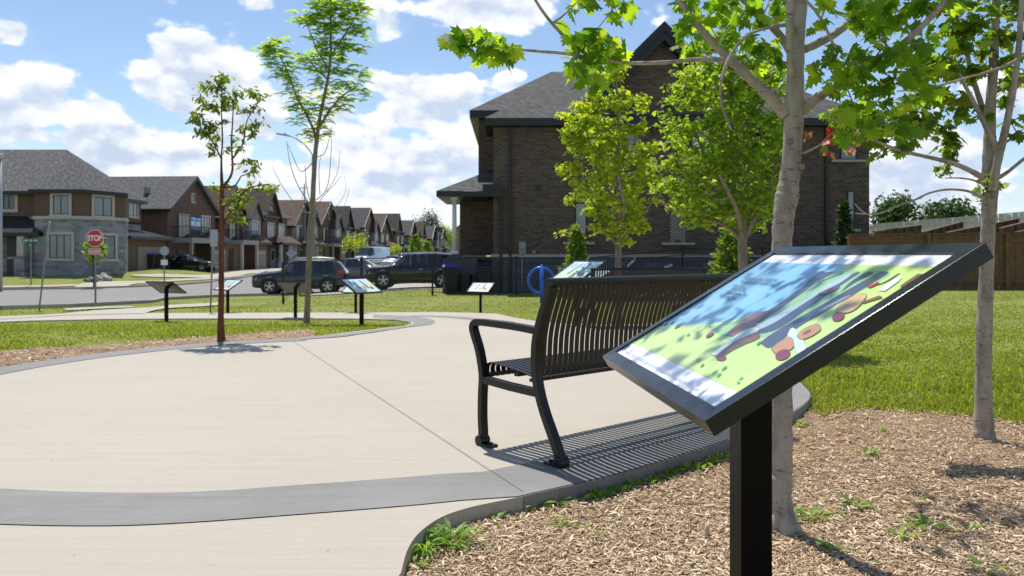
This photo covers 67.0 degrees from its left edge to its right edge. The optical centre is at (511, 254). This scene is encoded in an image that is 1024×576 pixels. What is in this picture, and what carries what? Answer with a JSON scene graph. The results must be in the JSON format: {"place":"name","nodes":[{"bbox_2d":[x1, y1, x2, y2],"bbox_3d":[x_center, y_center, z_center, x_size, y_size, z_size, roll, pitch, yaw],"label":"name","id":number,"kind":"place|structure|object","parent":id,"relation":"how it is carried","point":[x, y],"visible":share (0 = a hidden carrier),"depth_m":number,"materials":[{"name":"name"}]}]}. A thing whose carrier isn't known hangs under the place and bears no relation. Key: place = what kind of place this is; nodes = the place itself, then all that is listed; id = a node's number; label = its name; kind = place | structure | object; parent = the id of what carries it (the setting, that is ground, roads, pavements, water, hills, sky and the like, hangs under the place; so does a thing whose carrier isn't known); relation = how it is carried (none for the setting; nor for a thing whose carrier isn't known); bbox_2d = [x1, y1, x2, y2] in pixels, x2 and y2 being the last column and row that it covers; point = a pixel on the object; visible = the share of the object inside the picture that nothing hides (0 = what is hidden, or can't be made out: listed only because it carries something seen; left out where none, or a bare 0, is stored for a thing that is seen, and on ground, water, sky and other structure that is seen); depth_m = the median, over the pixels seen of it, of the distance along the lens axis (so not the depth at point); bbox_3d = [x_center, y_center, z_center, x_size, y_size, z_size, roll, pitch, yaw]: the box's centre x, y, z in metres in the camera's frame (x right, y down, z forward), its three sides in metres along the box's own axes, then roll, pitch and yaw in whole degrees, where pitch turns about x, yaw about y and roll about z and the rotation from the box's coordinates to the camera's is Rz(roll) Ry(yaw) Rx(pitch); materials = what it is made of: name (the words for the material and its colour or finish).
{"place":"outdoors","nodes":[
{"label":"outdoors","id":0,"kind":"place"},
{"bbox_2d":[0,302,217,318],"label":"pavement","id":1,"kind":"structure","parent":0,"point":[129,310],"depth_m":20.75,"materials":[{"name":"concrete"}]},
{"bbox_2d":[75,280,151,286],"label":"pavement","id":2,"kind":"structure","parent":0,"point":[115,283],"depth_m":48.11,"materials":[{"name":"concrete"}]},
{"bbox_2d":[0,271,345,305],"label":"road","id":3,"kind":"structure","parent":0,"point":[32,297],"depth_m":38.10,"materials":[{"name":"grey asphalt"}]},
{"bbox_2d":[252,257,349,294],"bbox_3d":[-10.383,1.020,38.197,4.500,1.836,2.180,0,0,-6],"label":"parked car","id":4,"kind":"object","parent":3,"relation":"on","point":[265,282],"visible":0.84,"depth_m":37.40,"materials":[{"name":"paint"}]},
{"bbox_2d":[340,258,377,277],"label":"parked car","id":5,"kind":"object","parent":3,"relation":"on","point":[355,266],"visible":0.08,"depth_m":46.23,"materials":[{"name":"paint"}]},
{"bbox_2d":[136,273,250,282],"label":"pavement","id":6,"kind":"structure","parent":0,"point":[196,278],"depth_m":53.76,"materials":[{"name":"concrete"}]},
{"bbox_2d":[132,268,281,277],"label":"driveway","id":7,"kind":"structure","parent":0,"point":[225,274],"depth_m":58.50,"materials":[{"name":"concrete"}]},
{"bbox_2d":[304,283,441,295],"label":"driveway","id":8,"kind":"structure","parent":0,"point":[410,286],"depth_m":37.84,"materials":[{"name":"concrete"}]},
{"bbox_2d":[365,252,448,289],"bbox_3d":[-4.649,0.729,36.798,4.500,1.753,2.180,0,0,-3],"label":"parked car","id":9,"kind":"object","parent":8,"relation":"on","point":[400,270],"visible":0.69,"depth_m":35.91,"materials":[{"name":"paint"}]},
{"bbox_2d":[0,312,809,575],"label":"plaza paving","id":10,"kind":"structure","parent":0,"point":[242,416],"depth_m":4.43,"materials":[{"name":"concrete"}]},
{"bbox_2d":[0,338,304,373],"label":"plaza band","id":11,"kind":"object","parent":10,"relation":"on","point":[12,368],"visible":1,"depth_m":7.96,"materials":[{"name":"grey concrete"}]},
{"bbox_2d":[299,314,434,338],"bbox_3d":[-2.272,1.262,14.512,1.585,0.499,10.421,0,0,-5],"label":"plaza band","id":12,"kind":"object","parent":10,"relation":"on","point":[418,321],"visible":1,"depth_m":14.14,"materials":[{"name":"grey concrete"}]},
{"bbox_2d":[0,382,809,524],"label":"plaza band","id":13,"kind":"object","parent":10,"relation":"on","point":[30,507],"visible":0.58,"depth_m":3.29,"materials":[{"name":"grey concrete"}]},
{"bbox_2d":[469,273,734,468],"bbox_3d":[0.688,0.568,4.539,1.846,0.911,0.720,0,0,-41],"label":"park bench","id":14,"kind":"object","parent":10,"relation":"on","point":[539,366],"visible":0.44,"depth_m":4.06,"materials":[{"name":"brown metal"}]},
{"bbox_2d":[583,268,707,328],"bbox_3d":[2.061,0.651,12.050,1.846,0.911,0.720,0,0,-8],"label":"park bench","id":15,"kind":"object","parent":10,"relation":"on","point":[594,272],"visible":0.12,"depth_m":11.79,"materials":[{"name":"brown metal"}]},
{"bbox_2d":[0,256,1023,421],"bbox_3d":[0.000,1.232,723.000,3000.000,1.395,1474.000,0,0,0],"label":"ground","id":16,"kind":"structure","parent":0,"point":[10,280],"depth_m":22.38,"materials":[{"name":"green plant"}]},
{"bbox_2d":[0,153,2,291],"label":"street lamp","id":17,"kind":"object","parent":16,"relation":"on","point":[1,252],"visible":0.81,"depth_m":39.95,"materials":[{"name":"metal"}]},
{"bbox_2d":[22,239,38,284],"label":"street name sign","id":18,"kind":"object","parent":16,"relation":"on","point":[30,241],"visible":0.96,"depth_m":45.77,"materials":[{"name":"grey metal"}]},
{"bbox_2d":[38,221,50,309],"bbox_3d":[-13.497,0.390,22.330,0.428,2.732,0.089,0,0,0],"label":"leaning post","id":19,"kind":"object","parent":16,"relation":"on","point":[49,222],"visible":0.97,"depth_m":22.33,"materials":[{"name":"grey metal"}]},
{"bbox_2d":[0,150,174,275],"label":"corner house","id":20,"kind":"structure","parent":16,"relation":"on","point":[75,200],"depth_m":52.92,"materials":[{"name":"grey brick"}]},
{"bbox_2d":[2,195,18,211],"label":"window","id":21,"kind":"structure","parent":20,"relation":"in","point":[9,203],"depth_m":52.94,"materials":[{"name":"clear glass"}]},
{"bbox_2d":[7,237,16,273],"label":"door","id":22,"kind":"structure","parent":20,"relation":"in","point":[11,241],"depth_m":52.92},
{"bbox_2d":[49,193,71,216],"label":"window","id":23,"kind":"structure","parent":20,"relation":"in","point":[60,203],"depth_m":51.55,"materials":[{"name":"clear glass"}]},
{"bbox_2d":[46,232,74,260],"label":"window","id":24,"kind":"structure","parent":20,"relation":"in","point":[60,247],"depth_m":51.56,"materials":[{"name":"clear glass"}]},
{"bbox_2d":[91,194,115,218],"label":"window","id":25,"kind":"structure","parent":20,"relation":"in","point":[102,206],"depth_m":52.93,"materials":[{"name":"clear glass"}]},
{"bbox_2d":[96,233,118,261],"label":"window","id":26,"kind":"structure","parent":20,"relation":"in","point":[112,241],"depth_m":53.50,"materials":[{"name":"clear glass"}]},
{"bbox_2d":[128,194,138,218],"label":"window","id":27,"kind":"structure","parent":20,"relation":"in","point":[133,208],"depth_m":61.00,"materials":[{"name":"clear glass"}]},
{"bbox_2d":[137,247,161,269],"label":"garage door","id":28,"kind":"structure","parent":20,"relation":"in","point":[142,252],"depth_m":60.24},
{"bbox_2d":[86,230,102,302],"bbox_3d":[-15.612,0.541,28.974,0.635,2.956,0.094,0,0,0],"label":"stop sign","id":29,"kind":"object","parent":16,"relation":"on","point":[94,238],"visible":0.99,"depth_m":28.93,"materials":[{"name":"red metal"}]},
{"bbox_2d":[80,237,108,286],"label":"leafy tree","id":30,"kind":"object","parent":16,"relation":"on","point":[90,259],"visible":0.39,"depth_m":43.92,"materials":[{"name":"green plant"}]},
{"bbox_2d":[0,293,266,309],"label":"kerb","id":31,"kind":"structure","parent":16,"relation":"on","point":[10,307],"depth_m":29.84,"materials":[{"name":"concrete"}]},
{"bbox_2d":[3,271,266,289],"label":"kerb","id":32,"kind":"structure","parent":16,"relation":"on","point":[122,286],"depth_m":44.55,"materials":[{"name":"concrete"}]},
{"bbox_2d":[0,329,316,366],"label":"mulch bed","id":33,"kind":"object","parent":16,"relation":"on","point":[96,348],"visible":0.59,"depth_m":8.88,"materials":[{"name":"brown wood"}]},
{"bbox_2d":[185,70,279,341],"bbox_3d":[-3.361,-0.554,9.294,1.175,3.337,0.506,0,0,0],"label":"young tree","id":34,"kind":"object","parent":33,"relation":"on","point":[225,102],"visible":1,"depth_m":9.28,"materials":[{"name":"green plant"}]},
{"bbox_2d":[111,176,233,271],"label":"row house","id":35,"kind":"structure","parent":16,"relation":"on","point":[173,206],"depth_m":69.00,"materials":[{"name":"brown brick"}]},
{"bbox_2d":[179,213,189,237],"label":"window","id":36,"kind":"structure","parent":35,"relation":"in","point":[184,219],"depth_m":68.81,"materials":[{"name":"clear glass"}]},
{"bbox_2d":[201,215,210,234],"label":"window","id":37,"kind":"structure","parent":35,"relation":"in","point":[205,220],"depth_m":72.95,"materials":[{"name":"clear glass"}]},
{"bbox_2d":[165,254,218,271],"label":"parked car","id":38,"kind":"object","parent":16,"relation":"on","point":[183,261],"visible":0.79,"depth_m":65.16,"materials":[{"name":"paint"}]},
{"bbox_2d":[209,230,217,312],"bbox_3d":[-7.966,0.517,20.645,0.246,2.375,0.083,0,0,0],"label":"parking sign","id":39,"kind":"object","parent":16,"relation":"on","point":[213,238],"visible":0.94,"depth_m":20.60,"materials":[{"name":"grey metal"}]},
{"bbox_2d":[213,279,242,312],"bbox_3d":[-7.589,1.169,20.663,0.720,1.009,0.446,0,0,38],"label":"display sign","id":40,"kind":"object","parent":16,"relation":"on","point":[229,284],"visible":0.88,"depth_m":20.64,"materials":[{"name":"black paint"}]},
{"bbox_2d":[204,185,271,270],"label":"row house","id":41,"kind":"structure","parent":16,"relation":"on","point":[247,249],"depth_m":80.72,"materials":[{"name":"red brick"}]},
{"bbox_2d":[229,219,237,239],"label":"window","id":42,"kind":"structure","parent":41,"relation":"in","point":[232,227],"depth_m":79.05,"materials":[{"name":"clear glass"}]},
{"bbox_2d":[258,250,265,268],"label":"garage door","id":43,"kind":"structure","parent":41,"relation":"in","point":[261,253],"depth_m":83.00,"materials":[{"name":"white metal"}]},
{"bbox_2d":[240,188,301,268],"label":"row house","id":44,"kind":"structure","parent":16,"relation":"on","point":[274,227],"depth_m":89.38,"materials":[{"name":"brown brick"}]},
{"bbox_2d":[0,290,550,350],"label":"island grass","id":45,"kind":"structure","parent":16,"relation":"on","point":[154,334],"depth_m":13.25,"materials":[{"name":"green plant"}]},
{"bbox_2d":[145,281,186,320],"bbox_3d":[-7.921,1.124,17.712,0.756,1.059,0.468,0,0,19],"label":"display sign","id":46,"kind":"object","parent":45,"relation":"on","point":[166,288],"visible":0.9,"depth_m":17.69,"materials":[{"name":"grey metal"}]},
{"bbox_2d":[277,281,313,317],"bbox_3d":[-5.242,1.155,18.708,0.738,1.034,0.457,0,0,12],"label":"display sign","id":47,"kind":"object","parent":16,"relation":"on","point":[295,288],"visible":0.89,"depth_m":18.69,"materials":[{"name":"grey metal"}]},
{"bbox_2d":[276,133,314,258],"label":"street lamp","id":48,"kind":"object","parent":16,"relation":"on","point":[313,247],"visible":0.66,"depth_m":61.94,"materials":[{"name":"grey metal"}]},
{"bbox_2d":[278,200,326,258],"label":"row house","id":49,"kind":"structure","parent":16,"relation":"on","point":[295,214],"depth_m":99.45,"materials":[{"name":"beige brick"}]},
{"bbox_2d":[249,0,376,323],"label":"feathery tree","id":50,"kind":"object","parent":16,"relation":"on","point":[309,20],"visible":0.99,"depth_m":16.58,"materials":[{"name":"green plant"}]},
{"bbox_2d":[308,201,348,259],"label":"row house","id":51,"kind":"structure","parent":16,"relation":"on","point":[331,228],"depth_m":111.30,"materials":[{"name":"brown brick"}]},
{"bbox_2d":[334,206,366,258],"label":"row house","id":52,"kind":"structure","parent":16,"relation":"on","point":[350,226],"depth_m":120.95,"materials":[{"name":"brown brick"}]},
{"bbox_2d":[282,254,433,303],"bbox_3d":[-5.840,0.972,29.396,5.712,2.045,0.108,0,0,-4],"label":"iron fence","id":53,"kind":"object","parent":16,"relation":"on","point":[360,268],"visible":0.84,"depth_m":29.39,"materials":[{"name":"black metal"}]},
{"bbox_2d":[347,230,368,252],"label":"leafy tree","id":54,"kind":"object","parent":16,"relation":"on","point":[361,242],"visible":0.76,"depth_m":103.70,"materials":[{"name":"green plant"}]},
{"bbox_2d":[339,278,382,324],"bbox_3d":[-3.004,1.000,15.419,0.468,1.059,0.756,0,0,32],"label":"display sign","id":55,"kind":"object","parent":16,"relation":"on","point":[361,287],"visible":0.91,"depth_m":15.39,"materials":[{"name":"black paint"}]},
{"bbox_2d":[351,208,384,246],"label":"row house","id":56,"kind":"structure","parent":16,"relation":"on","point":[364,219],"depth_m":133.41,"materials":[{"name":"beige brick"}]},
{"bbox_2d":[354,247,389,264],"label":"parked van","id":57,"kind":"object","parent":16,"relation":"on","point":[373,252],"visible":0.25,"depth_m":96.89,"materials":[{"name":"paint"}]},
{"bbox_2d":[374,215,395,254],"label":"row house","id":58,"kind":"structure","parent":16,"relation":"on","point":[386,231],"depth_m":145.61,"materials":[{"name":"red brick"}]},
{"bbox_2d":[373,213,409,252],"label":"row house","id":59,"kind":"structure","parent":16,"relation":"on","point":[398,231],"depth_m":157.43,"materials":[{"name":"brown brick"}]},
{"bbox_2d":[401,220,420,249],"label":"row house","id":60,"kind":"structure","parent":16,"relation":"on","point":[410,228],"depth_m":172.10,"materials":[{"name":"beige brick"}]},
{"bbox_2d":[406,233,425,252],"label":"conifer","id":61,"kind":"object","parent":16,"relation":"on","point":[413,244],"visible":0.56,"depth_m":127.72,"materials":[{"name":"green plant"}]},
{"bbox_2d":[415,222,434,248],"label":"row house","id":62,"kind":"structure","parent":16,"relation":"on","point":[421,226],"depth_m":185.49,"materials":[{"name":"red brick"}]},
{"bbox_2d":[409,208,445,237],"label":"leafy tree","id":63,"kind":"object","parent":16,"relation":"on","point":[432,222],"visible":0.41,"depth_m":214.73,"materials":[{"name":"green plant"}]},
{"bbox_2d":[425,226,443,252],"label":"row house","id":64,"kind":"structure","parent":16,"relation":"on","point":[433,234],"depth_m":201.18,"materials":[{"name":"grey brick"}]},
{"bbox_2d":[436,227,451,253],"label":"row house","id":65,"kind":"structure","parent":16,"relation":"on","point":[447,249],"depth_m":216.12,"materials":[{"name":"beige brick"}]},
{"bbox_2d":[443,264,458,291],"bbox_3d":[-2.452,0.951,30.911,0.684,1.139,0.852,0,0,-8],"label":"wheelie bin","id":66,"kind":"object","parent":16,"relation":"on","point":[454,270],"visible":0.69,"depth_m":30.60,"materials":[{"name":"plastic"}]},
{"bbox_2d":[460,274,471,291],"bbox_3d":[-1.859,1.140,31.008,0.456,0.759,0.568,0,0,10],"label":"wheelie bin","id":67,"kind":"object","parent":16,"relation":"on","point":[464,282],"visible":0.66,"depth_m":30.80,"materials":[{"name":"plastic"}]},
{"bbox_2d":[447,225,485,256],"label":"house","id":68,"kind":"structure","parent":16,"relation":"on","point":[458,238],"depth_m":262.00,"materials":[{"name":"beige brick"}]},
{"bbox_2d":[467,282,494,312],"bbox_3d":[-0.844,1.204,20.816,0.648,0.908,0.401,0,0,24],"label":"display sign","id":69,"kind":"object","parent":16,"relation":"on","point":[478,287],"visible":0.9,"depth_m":20.79,"materials":[{"name":"black paint"}]},
{"bbox_2d":[476,266,492,291],"bbox_3d":[-1.113,0.978,31.011,0.651,1.085,0.812,0,0,-4],"label":"wheelie bin","id":70,"kind":"object","parent":16,"relation":"on","point":[484,274],"visible":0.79,"depth_m":30.69,"materials":[{"name":"plastic"}]},
{"bbox_2d":[527,265,554,302],"bbox_3d":[0.945,0.980,24.972,0.924,1.340,0.135,0,0,0],"label":"bike rack","id":71,"kind":"object","parent":16,"relation":"on","point":[542,268],"visible":0.74,"depth_m":24.93,"materials":[{"name":"blue metal"}]},
{"bbox_2d":[556,223,589,294],"bbox_3d":[2.307,0.247,27.589,1.526,2.805,1.589,0,0,-31],"label":"conifer","id":72,"kind":"object","parent":16,"relation":"on","point":[577,249],"visible":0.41,"depth_m":27.37,"materials":[{"name":"green plant"}]},
{"bbox_2d":[552,260,606,325],"bbox_3d":[1.108,0.726,13.004,0.557,1.261,0.900,0,0,-30],"label":"display sign","id":73,"kind":"object","parent":16,"relation":"on","point":[578,268],"visible":0.52,"depth_m":13.01,"materials":[{"name":"black paint"}]},
{"bbox_2d":[433,246,770,294],"bbox_3d":[4.682,0.677,29.926,15.562,2.045,0.333,0,0,-1],"label":"iron fence","id":74,"kind":"object","parent":16,"relation":"on","point":[762,248],"visible":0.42,"depth_m":29.90,"materials":[{"name":"black metal"}]},
{"bbox_2d":[553,64,666,325],"bbox_3d":[1.695,-1.023,13.201,2.008,4.634,1.829,0,0,0],"label":"maple tree","id":75,"kind":"object","parent":16,"relation":"on","point":[582,122],"visible":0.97,"depth_m":13.11,"materials":[{"name":"green plant"}]},
{"bbox_2d":[436,21,883,292],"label":"brick house","id":76,"kind":"structure","parent":16,"relation":"on","point":[511,194],"depth_m":31.50,"materials":[{"name":"brick"}]},
{"bbox_2d":[575,203,586,234],"bbox_3d":[2.802,-1.477,31.478,0.478,1.303,0.040,0,0,0],"label":"window","id":77,"kind":"structure","parent":76,"relation":"in","point":[582,220],"depth_m":31.48,"materials":[{"name":"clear glass"}]},
{"bbox_2d":[840,146,856,159],"bbox_3d":[13.697,-4.280,31.478,0.673,0.826,0.040,0,0,0],"label":"window","id":78,"kind":"structure","parent":76,"relation":"in","point":[842,155],"depth_m":31.48,"materials":[{"name":"glass"}]},
{"bbox_2d":[847,191,854,228],"bbox_3d":[13.795,-1.825,31.478,0.304,1.564,0.040,0,0,0],"label":"window","id":79,"kind":"structure","parent":76,"relation":"in","point":[850,194],"depth_m":31.48,"materials":[{"name":"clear glass"}]},
{"bbox_2d":[524,382,810,511],"bbox_3d":[1.411,1.103,4.925,0.663,0.173,4.250,0,0,30],"label":"slab edge","id":80,"kind":"object","parent":16,"relation":"on","point":[572,491],"visible":0.32,"depth_m":3.62,"materials":[{"name":"grey concrete"}]},
{"bbox_2d":[405,405,1023,575],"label":"mulch bed","id":81,"kind":"object","parent":16,"relation":"on","point":[839,436],"visible":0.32,"depth_m":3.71,"materials":[{"name":"brown wood"}]},
{"bbox_2d":[406,551,433,572],"bbox_3d":[-0.332,1.069,2.695,0.136,0.026,0.170,0,0,16],"label":"weed","id":82,"kind":"object","parent":81,"relation":"on","point":[415,557],"visible":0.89,"depth_m":2.72,"materials":[{"name":"green plant"}]},
{"bbox_2d":[411,524,464,554],"bbox_3d":[-0.327,1.051,2.853,0.308,0.062,0.300,0,0,0],"label":"weed","id":83,"kind":"object","parent":81,"relation":"on","point":[428,540],"visible":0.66,"depth_m":2.87,"materials":[{"name":"green plant"}]},
{"bbox_2d":[426,517,494,549],"bbox_3d":[-0.200,1.048,2.889,0.262,0.069,0.282,0,0,-20],"label":"weed","id":84,"kind":"object","parent":81,"relation":"on","point":[461,535],"visible":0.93,"depth_m":2.89,"materials":[{"name":"green plant"}]},
{"bbox_2d":[579,451,729,500],"bbox_3d":[0.889,1.064,3.922,1.598,0.054,0.206,0,0,-42],"label":"ground cover","id":85,"kind":"object","parent":81,"relation":"on","point":[653,478],"visible":0.64,"depth_m":3.70,"materials":[{"name":"green plant"}]},
{"bbox_2d":[436,0,970,537],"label":"maple tree","id":86,"kind":"object","parent":81,"relation":"on","point":[874,22],"visible":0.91,"depth_m":2.87,"materials":[{"name":"green plant"}]},
{"bbox_2d":[603,242,993,575],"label":"display sign","id":87,"kind":"object","parent":81,"relation":"on","point":[738,352],"visible":1,"depth_m":1.74,"materials":[{"name":"black paint"}]},
{"bbox_2d":[794,506,830,519],"bbox_3d":[1.232,1.070,3.194,0.180,0.025,0.184,0,0,0],"label":"weed","id":88,"kind":"object","parent":81,"relation":"on","point":[813,510],"visible":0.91,"depth_m":3.21,"materials":[{"name":"green plant"}]},
{"bbox_2d":[835,494,875,510],"bbox_3d":[1.474,1.063,3.325,0.169,0.037,0.179,0,0,20],"label":"weed","id":89,"kind":"object","parent":81,"relation":"on","point":[856,501],"visible":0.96,"depth_m":3.34,"materials":[{"name":"green plant"}]},
{"bbox_2d":[818,0,1023,441],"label":"maple tree","id":90,"kind":"object","parent":81,"relation":"on","point":[989,176],"visible":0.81,"depth_m":4.53,"materials":[{"name":"green plant"}]},
{"bbox_2d":[904,513,950,529],"bbox_3d":[1.640,1.064,3.063,0.179,0.036,0.189,0,0,21],"label":"weed","id":91,"kind":"object","parent":81,"relation":"on","point":[921,517],"visible":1,"depth_m":3.09,"materials":[{"name":"green plant"}]},
{"bbox_2d":[646,13,801,270],"bbox_3d":[2.465,-0.905,8.824,1.844,3.781,1.609,0,0,-24],"label":"maple tree","id":92,"kind":"object","parent":16,"relation":"on","point":[706,78],"visible":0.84,"depth_m":8.61,"materials":[{"name":"green plant"}]},
{"bbox_2d":[705,217,753,284],"bbox_3d":[7.208,-0.016,25.445,2.163,2.587,2.031,0,0,0],"label":"conifer","id":93,"kind":"object","parent":16,"relation":"on","point":[728,244],"visible":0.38,"depth_m":25.27,"materials":[{"name":"green plant"}]},
{"bbox_2d":[831,199,856,245],"bbox_3d":[12.264,-0.399,28.500,1.611,3.348,1.605,0,0,0],"label":"conifer","id":94,"kind":"object","parent":16,"relation":"on","point":[844,224],"visible":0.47,"depth_m":28.39,"materials":[{"name":"green plant"}]},
{"bbox_2d":[873,225,921,234],"bbox_3d":[16.088,-0.049,31.976,0.215,2.758,12.264,0,0,34],"label":"wooden fence","id":95,"kind":"object","parent":16,"relation":"on","point":[912,229],"visible":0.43,"depth_m":32.91,"materials":[{"name":"brown wood"}]},
{"bbox_2d":[869,189,937,227],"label":"leafy tree","id":96,"kind":"object","parent":16,"relation":"on","point":[897,214],"visible":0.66,"depth_m":70.92,"materials":[{"name":"green plant"}]},
{"bbox_2d":[801,365,1023,424],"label":"edge grass","id":97,"kind":"structure","parent":16,"relation":"on","point":[1002,401],"depth_m":5.97,"materials":[{"name":"green plant"}]},
{"bbox_2d":[809,315,1023,409],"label":"clover","id":98,"kind":"object","parent":16,"relation":"on","point":[912,366],"visible":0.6,"depth_m":6.71,"materials":[{"name":"green plant"}]},
{"bbox_2d":[847,232,1023,289],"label":"wooden fence","id":99,"kind":"object","parent":16,"relation":"on","point":[1009,263],"visible":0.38,"depth_m":25.99,"materials":[{"name":"brown wood"}]},
{"bbox_2d":[921,222,962,234],"bbox_3d":[17.974,-0.126,32.075,0.216,2.911,12.219,0,0,36],"label":"wooden fence","id":100,"kind":"object","parent":16,"relation":"on","point":[951,227],"visible":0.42,"depth_m":32.35,"materials":[{"name":"brown wood"}]},
{"bbox_2d":[869,212,1023,233],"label":"vinyl fence","id":101,"kind":"object","parent":16,"relation":"on","point":[971,221],"visible":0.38,"depth_m":43.27,"materials":[{"name":"white plastic"}]},
{"bbox_2d":[919,193,981,227],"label":"leafy tree","id":102,"kind":"object","parent":16,"relation":"on","point":[939,210],"visible":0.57,"depth_m":72.92,"materials":[{"name":"green plant"}]},
{"bbox_2d":[945,219,1019,234],"bbox_3d":[19.789,-0.202,32.171,0.217,3.064,13.148,0,0,42],"label":"wooden fence","id":103,"kind":"object","parent":16,"relation":"on","point":[975,229],"visible":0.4,"depth_m":31.14,"materials":[{"name":"brown wood"}]},
{"bbox_2d":[998,221,1023,232],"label":"wooden fence","id":104,"kind":"object","parent":16,"relation":"on","point":[1012,228],"visible":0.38,"depth_m":29.00,"materials":[{"name":"brown wood"}]},
{"bbox_2d":[0,0,1023,255],"label":"sky","id":105,"kind":"structure","parent":0,"point":[109,84],"materials":[{"name":"blue"}]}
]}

